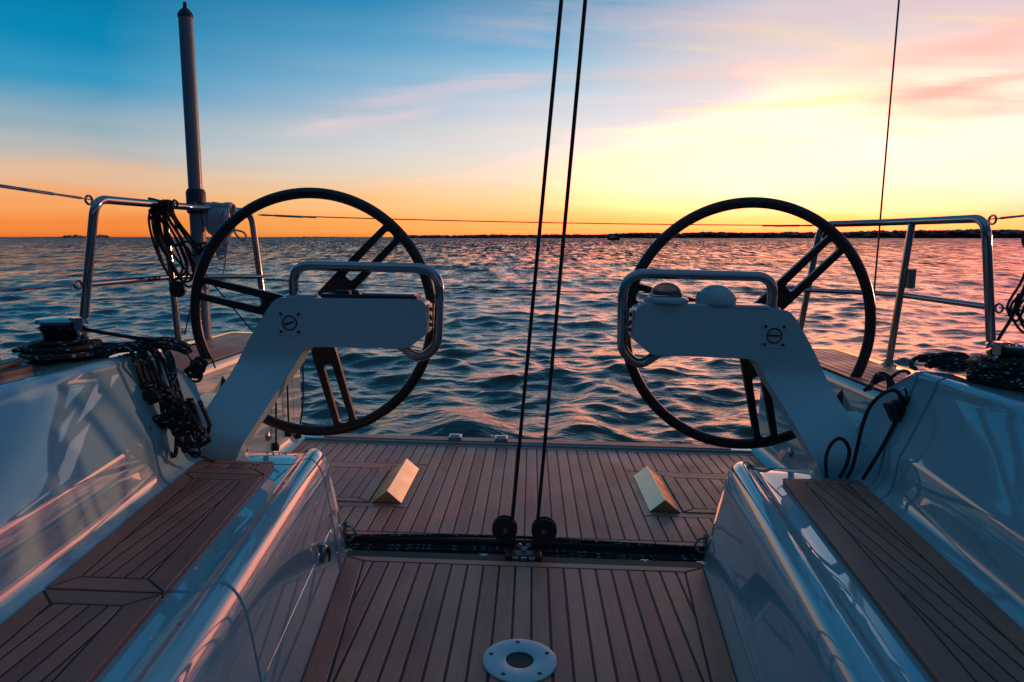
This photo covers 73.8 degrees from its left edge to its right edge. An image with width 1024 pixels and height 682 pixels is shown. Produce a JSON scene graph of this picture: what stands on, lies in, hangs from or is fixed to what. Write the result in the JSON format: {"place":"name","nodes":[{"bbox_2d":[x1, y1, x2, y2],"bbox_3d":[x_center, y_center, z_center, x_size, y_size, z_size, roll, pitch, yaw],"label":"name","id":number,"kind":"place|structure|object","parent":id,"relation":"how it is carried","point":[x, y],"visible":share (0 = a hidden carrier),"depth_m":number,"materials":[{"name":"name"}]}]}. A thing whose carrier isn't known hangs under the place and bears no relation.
{"place":"outdoors","nodes":[
{"label":"outdoors","id":0,"kind":"place"},
{"bbox_2d":[0,236,393,237],"bbox_3d":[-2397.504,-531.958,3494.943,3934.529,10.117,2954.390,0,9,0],"label":"distant coast","id":1,"kind":"structure","parent":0,"point":[211,237],"depth_m":3901.26,"materials":[{"name":"brown"}]},
{"bbox_2d":[0,238,1023,444],"bbox_3d":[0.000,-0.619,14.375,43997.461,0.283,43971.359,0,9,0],"label":"sea","id":2,"kind":"structure","parent":0,"point":[592,399],"depth_m":13.78,"materials":[{"name":"blue liquid"}]},
{"bbox_2d":[60,235,112,237],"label":"islet","id":3,"kind":"object","parent":2,"relation":"in","point":[78,236],"visible":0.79,"depth_m":1526.33,"materials":[{"name":"brown"}]},
{"bbox_2d":[158,332,915,557],"bbox_3d":[-0.002,1.013,0.994,3.600,1.333,5.708,2,7,1],"label":"yacht hull","id":4,"kind":"object","parent":2,"relation":"on","point":[227,349],"visible":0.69,"depth_m":3.27,"materials":[{"name":"white plastic"}]},
{"bbox_2d":[0,351,248,624],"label":"coaming","id":5,"kind":"object","parent":4,"relation":"on","point":[88,463],"visible":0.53,"depth_m":1.62,"materials":[{"name":"white plastic"}]},
{"bbox_2d":[0,357,32,379],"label":"deck","id":6,"kind":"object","parent":5,"relation":"on","point":[11,367],"visible":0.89,"depth_m":1.69,"materials":[{"name":"brown wood"}]},
{"bbox_2d":[29,316,89,364],"bbox_3d":[-1.286,-0.006,1.954,0.164,0.129,0.164,2,7,1],"label":"winch","id":7,"kind":"object","parent":5,"relation":"on","point":[59,328],"visible":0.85,"depth_m":1.91,"materials":[{"name":"black"}]},
{"bbox_2d":[11,335,102,360],"bbox_3d":[-1.289,0.019,1.956,0.219,0.066,0.221,2,7,1],"label":"winch rope","id":8,"kind":"object","parent":7,"relation":"attached to","point":[38,350],"visible":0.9,"depth_m":1.89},
{"bbox_2d":[82,327,159,341],"bbox_3d":[-1.136,-0.017,2.001,0.216,0.062,0.011,-4,9,-24],"label":"sheet tail","id":9,"kind":"object","parent":7,"relation":"attached to","point":[118,334],"visible":0.93,"depth_m":1.99},
{"bbox_2d":[95,337,212,457],"bbox_3d":[-1.075,0.171,2.075,0.325,0.372,0.189,-2,9,-12],"label":"rope bundle","id":10,"kind":"object","parent":5,"relation":"on","point":[178,416],"visible":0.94,"depth_m":2.04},
{"bbox_2d":[90,341,115,344],"bbox_3d":[-1.125,0.008,2.026,0.221,0.026,0.011,-4,9,-22],"label":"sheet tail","id":11,"kind":"object","parent":10,"relation":"attached to","point":[105,343],"visible":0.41,"depth_m":2.00},
{"bbox_2d":[174,441,215,462],"bbox_3d":[-0.963,0.339,2.079,0.015,0.111,0.151,3,9,19],"label":"rope end","id":12,"kind":"object","parent":10,"relation":"hanging from","point":[188,449],"visible":0.98,"depth_m":2.06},
{"bbox_2d":[202,261,443,460],"bbox_3d":[-0.679,0.209,2.524,0.826,0.998,0.590,2,7,1],"label":"steering pedestal","id":13,"kind":"object","parent":5,"relation":"attached to","point":[293,328],"visible":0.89,"depth_m":2.53,"materials":[{"name":"white"}]},
{"bbox_2d":[190,187,434,435],"bbox_3d":[-0.810,-0.107,2.782,1.017,1.017,0.064,2,7,1],"label":"yacht helm","id":14,"kind":"object","parent":13,"relation":"attached to","point":[323,357],"visible":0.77,"depth_m":2.77,"materials":[{"name":"black metal"}]},
{"bbox_2d":[74,194,264,340],"bbox_3d":[-1.524,-0.297,3.150,0.175,0.683,1.179,2,9,15],"label":"stern rail","id":15,"kind":"object","parent":4,"relation":"on","point":[87,283],"visible":0.61,"depth_m":2.92,"materials":[{"name":"silver metal"}]},
{"bbox_2d":[0,284,78,291],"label":"lifeline","id":16,"kind":"object","parent":15,"relation":"attached to","point":[28,288],"visible":1,"depth_m":2.37,"materials":[{"name":"grey metal"}]},
{"bbox_2d":[0,184,90,199],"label":"lifeline","id":17,"kind":"object","parent":15,"relation":"attached to","point":[32,190],"visible":1,"depth_m":2.29,"materials":[{"name":"grey metal"}]},
{"bbox_2d":[148,197,206,287],"bbox_3d":[-1.502,-0.444,3.093,0.268,0.400,0.110,2,7,1],"label":"rope coil","id":18,"kind":"object","parent":15,"relation":"hanging from","point":[155,218],"visible":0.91,"depth_m":3.05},
{"bbox_2d":[177,2,211,338],"bbox_3d":[-1.566,-0.817,3.368,0.093,1.624,0.102,4,10,27],"label":"stern pole","id":19,"kind":"object","parent":15,"relation":"attached to","point":[195,192],"visible":0.73,"depth_m":3.32,"materials":[{"name":"grey metal"}]},
{"bbox_2d":[184,310,189,334],"bbox_3d":[-1.597,-0.180,3.398,0.086,0.299,0.006,-4,10,-25],"label":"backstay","id":20,"kind":"object","parent":19,"relation":"attached to","point":[187,322],"visible":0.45,"depth_m":3.40,"materials":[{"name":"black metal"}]},
{"bbox_2d":[202,202,246,279],"bbox_3d":[-1.430,-0.483,3.424,0.218,0.424,0.086,2,7,1],"label":"rope hank","id":21,"kind":"object","parent":15,"relation":"hanging from","point":[215,217],"visible":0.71,"depth_m":3.39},
{"bbox_2d":[206,275,252,331],"bbox_3d":[-1.373,-0.169,3.347,0.330,0.394,0.008,2,8,1],"label":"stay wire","id":22,"kind":"object","parent":15,"relation":"attached to","point":[234,309],"visible":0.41,"depth_m":3.35,"materials":[{"name":"black metal"}]},
{"bbox_2d":[184,344,215,382],"bbox_3d":[-1.135,0.082,2.468,0.095,0.143,0.079,2,7,1],"label":"knotted cord","id":23,"kind":"object","parent":4,"relation":"attached to","point":[196,368],"visible":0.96,"depth_m":2.46,"materials":[{"name":"black fabric"}]},
{"bbox_2d":[272,401,279,450],"bbox_3d":[-1.167,0.288,3.365,0.036,0.520,0.044,2,7,1],"label":"thin rope","id":24,"kind":"object","parent":4,"relation":"attached to","point":[275,446],"visible":0.54,"depth_m":3.38,"materials":[{"name":"black fabric"}]},
{"bbox_2d":[286,385,291,436],"bbox_3d":[-1.165,0.254,3.548,0.036,0.500,0.035,2,7,1],"label":"thin rope","id":25,"kind":"object","parent":4,"relation":"attached to","point":[288,434],"visible":0.42,"depth_m":3.56,"materials":[{"name":"black fabric"}]},
{"bbox_2d":[295,363,303,438],"bbox_3d":[-1.145,0.238,3.671,0.043,0.580,0.065,2,7,1],"label":"thin rope","id":26,"kind":"object","parent":4,"relation":"attached to","point":[298,436],"visible":0.6,"depth_m":3.69,"materials":[{"name":"black fabric"}]},
{"bbox_2d":[301,550,736,681],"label":"cockpit floor","id":27,"kind":"structure","parent":4,"relation":"in","point":[392,616],"depth_m":1.97,"materials":[{"name":"brown wood"}]},
{"bbox_2d":[0,447,355,681],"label":"cockpit bench","id":28,"kind":"object","parent":27,"relation":"on","point":[216,571],"visible":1,"depth_m":1.49,"materials":[{"name":"brown wood"}]},
{"bbox_2d":[483,639,556,681],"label":"floor plate","id":29,"kind":"object","parent":27,"relation":"on","point":[517,660],"visible":1,"depth_m":1.76,"materials":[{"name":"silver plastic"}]},
{"bbox_2d":[347,543,702,564],"bbox_3d":[0.041,0.751,2.373,1.300,0.078,0.064,2,7,1],"label":"mainsheet traveller","id":30,"kind":"object","parent":27,"relation":"on","point":[523,554],"visible":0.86,"depth_m":2.36,"materials":[{"name":"grey"}]},
{"bbox_2d":[492,515,517,546],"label":"sheet block","id":31,"kind":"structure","parent":30,"relation":"attached to","point":[504,528],"depth_m":2.40,"materials":[{"name":"black plastic"}]},
{"bbox_2d":[511,0,562,520],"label":"mainsheet","id":32,"kind":"object","parent":31,"relation":"attached to","point":[556,51],"visible":1,"depth_m":2.19,"materials":[{"name":"black fabric"}]},
{"bbox_2d":[530,516,556,547],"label":"sheet block","id":33,"kind":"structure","parent":30,"relation":"attached to","point":[544,529],"depth_m":2.40,"materials":[{"name":"black plastic"}]},
{"bbox_2d":[536,0,586,521],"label":"mainsheet","id":34,"kind":"object","parent":33,"relation":"attached to","point":[580,52],"visible":1,"depth_m":2.19,"materials":[{"name":"black fabric"}]},
{"bbox_2d":[694,461,1023,681],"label":"cockpit bench","id":35,"kind":"object","parent":27,"relation":"on","point":[811,575],"visible":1,"depth_m":1.53,"materials":[{"name":"white plastic"}]},
{"bbox_2d":[824,437,850,478],"bbox_3d":[1.024,0.367,2.147,0.080,0.131,0.033,2,7,1],"label":"cord","id":36,"kind":"object","parent":35,"relation":"on","point":[848,457],"visible":1,"depth_m":2.14,"materials":[{"name":"black fabric"}]},
{"bbox_2d":[346,543,702,557],"bbox_3d":[0.033,0.750,2.451,1.300,0.021,0.024,2,7,1],"label":"control line","id":37,"kind":"object","parent":4,"relation":"on","point":[432,546],"visible":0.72,"depth_m":2.45,"materials":[{"name":"black fabric"}]},
{"bbox_2d":[348,534,701,549],"bbox_3d":[0.034,0.724,2.481,1.302,0.034,0.021,2,7,1],"label":"control line","id":38,"kind":"object","parent":4,"relation":"attached to","point":[530,538],"visible":0.87,"depth_m":2.48,"materials":[{"name":"black fabric"}]},
{"bbox_2d":[352,549,702,561],"bbox_3d":[0.031,0.757,2.404,1.300,0.021,0.028,1,7,2],"label":"control line","id":39,"kind":"object","parent":4,"relation":"attached to","point":[631,558],"visible":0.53,"depth_m":2.39,"materials":[{"name":"black fabric"}]},
{"bbox_2d":[290,440,766,546],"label":"aft deck floor","id":40,"kind":"structure","parent":4,"relation":"on","point":[591,494],"depth_m":3.02,"materials":[{"name":"brown wood"}]},
{"bbox_2d":[329,464,390,501],"bbox_3d":[-0.862,0.633,3.089,0.537,0.005,0.474,2,7,1],"label":"deck hatch","id":41,"kind":"object","parent":40,"relation":"on","point":[356,483],"visible":0.39,"depth_m":3.10,"materials":[{"name":"brown wood"}]},
{"bbox_2d":[372,458,418,502],"bbox_3d":[-0.515,0.619,3.060,0.124,0.052,0.453,2,7,1],"label":"foot chock","id":42,"kind":"object","parent":40,"relation":"on","point":[395,487],"visible":1,"depth_m":2.99,"materials":[{"name":"beige"}]},
{"bbox_2d":[634,466,679,511],"bbox_3d":[0.637,0.650,3.031,0.124,0.052,0.453,2,7,1],"label":"foot chock","id":43,"kind":"object","parent":40,"relation":"on","point":[657,497],"visible":1,"depth_m":2.96,"materials":[{"name":"beige"}]},
{"bbox_2d":[662,475,725,513],"bbox_3d":[0.984,0.683,3.042,0.537,0.010,0.474,2,8,1],"label":"deck hatch","id":44,"kind":"object","parent":40,"relation":"on","point":[696,494],"visible":0.38,"depth_m":3.06,"materials":[{"name":"brown wood"}]},
{"bbox_2d":[873,0,899,289],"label":"backstay","id":45,"kind":"object","parent":4,"relation":"attached to","point":[893,64],"visible":0.74,"depth_m":3.25,"materials":[{"name":"grey metal"}]},
{"bbox_2d":[798,214,1003,366],"bbox_3d":[1.704,-0.214,3.072,0.194,0.672,1.183,-2,9,-13],"label":"stern rail","id":46,"kind":"object","parent":4,"relation":"on","point":[907,277],"visible":0.78,"depth_m":3.01,"materials":[{"name":"silver metal"}]},
{"bbox_2d":[264,278,803,292],"bbox_3d":[0.107,-0.283,3.643,2.888,0.039,0.015,2,8,1],"label":"lifeline","id":47,"kind":"object","parent":46,"relation":"attached to","point":[287,280],"visible":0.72,"depth_m":3.65,"materials":[{"name":"grey metal"}]},
{"bbox_2d":[258,214,813,226],"bbox_3d":[0.123,-0.634,3.596,2.952,0.026,0.015,2,8,1],"label":"lifeline","id":48,"kind":"object","parent":46,"relation":"attached to","point":[294,216],"visible":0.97,"depth_m":3.60,"materials":[{"name":"grey metal"}]},
{"bbox_2d":[990,214,1023,219],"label":"lifeline","id":49,"kind":"object","parent":46,"relation":"attached to","point":[1009,217],"visible":1,"depth_m":2.38,"materials":[{"name":"grey metal"}]},
{"bbox_2d":[996,234,1023,340],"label":"rope coil","id":50,"kind":"object","parent":46,"relation":"hanging from","point":[1018,301],"visible":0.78,"depth_m":2.04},
{"bbox_2d":[810,371,1023,628],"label":"coaming","id":51,"kind":"object","parent":4,"relation":"on","point":[945,478],"visible":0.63,"depth_m":1.72,"materials":[{"name":"white plastic"}]},
{"bbox_2d":[617,269,863,479],"bbox_3d":[0.795,0.248,2.486,0.826,0.998,0.590,2,7,1],"label":"steering pedestal","id":52,"kind":"object","parent":51,"relation":"attached to","point":[770,341],"visible":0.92,"depth_m":2.50,"materials":[{"name":"white"}]},
{"bbox_2d":[644,282,688,303],"bbox_3d":[0.575,-0.182,2.542,0.164,0.074,0.164,2,7,1],"label":"compass","id":53,"kind":"object","parent":52,"relation":"on","point":[667,292],"visible":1,"depth_m":2.49,"materials":[{"name":"white plastic"}]},
{"bbox_2d":[695,284,735,304],"bbox_3d":[0.756,-0.175,2.538,0.152,0.070,0.144,2,7,1],"label":"instrument cap","id":54,"kind":"object","parent":52,"relation":"on","point":[715,294],"visible":1,"depth_m":2.49,"materials":[{"name":"white plastic"}]},
{"bbox_2d":[624,197,875,448],"bbox_3d":[0.944,-0.060,2.737,1.017,1.017,0.064,2,7,1],"label":"yacht helm","id":55,"kind":"object","parent":52,"relation":"attached to","point":[786,297],"visible":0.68,"depth_m":2.71,"materials":[{"name":"black metal"}]},
{"bbox_2d":[863,369,911,391],"bbox_3d":[1.299,0.137,2.372,0.167,0.083,0.061,-1,9,-8],"label":"rope loop","id":56,"kind":"object","parent":51,"relation":"on","point":[878,377],"visible":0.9,"depth_m":2.35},
{"bbox_2d":[883,387,909,421],"bbox_3d":[1.176,0.193,2.069,0.096,0.106,0.040,-2,9,-11],"label":"hanging block","id":57,"kind":"object","parent":51,"relation":"attached to","point":[895,409],"depth_m":2.06,"materials":[{"name":"black plastic"}]},
{"bbox_2d":[845,388,903,478],"bbox_3d":[1.111,0.288,2.082,0.149,0.298,0.048,2,9,14],"label":"cord","id":58,"kind":"object","parent":57,"relation":"hanging from","point":[865,416],"visible":1,"depth_m":2.07,"materials":[{"name":"black fabric"}]},
{"bbox_2d":[861,421,896,479],"bbox_3d":[1.127,0.332,2.090,0.089,0.212,0.024,4,9,24],"label":"cord","id":59,"kind":"object","parent":57,"relation":"hanging from","point":[878,453],"visible":1,"depth_m":2.08,"materials":[{"name":"black fabric"}]},
{"bbox_2d":[908,352,976,371],"bbox_3d":[1.350,0.066,2.058,0.259,0.066,0.123,7,11,38],"label":"rope pile","id":60,"kind":"object","parent":51,"relation":"on","point":[944,361],"visible":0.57,"depth_m":2.08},
{"bbox_2d":[975,341,1023,391],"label":"winch","id":61,"kind":"object","parent":51,"relation":"on","point":[1005,349],"visible":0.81,"depth_m":1.84,"materials":[{"name":"silver metal"}]},
{"bbox_2d":[965,354,1023,388],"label":"winch rope","id":62,"kind":"object","parent":61,"relation":"attached to","point":[1006,373],"visible":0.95,"depth_m":1.83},
{"bbox_2d":[607,234,619,239],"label":"motor boat","id":63,"kind":"object","parent":2,"relation":"on","point":[612,237],"visible":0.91,"depth_m":386.71,"materials":[{"name":"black plastic"}]},
{"bbox_2d":[0,0,1023,236],"label":"sky","id":64,"kind":"structure","parent":0,"point":[409,109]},
{"bbox_2d":[408,229,1023,237],"bbox_3d":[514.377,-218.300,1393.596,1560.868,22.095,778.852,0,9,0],"label":"shore","id":65,"kind":"structure","parent":0,"point":[976,233],"depth_m":1390.53,"materials":[{"name":"brown"}]}
]}

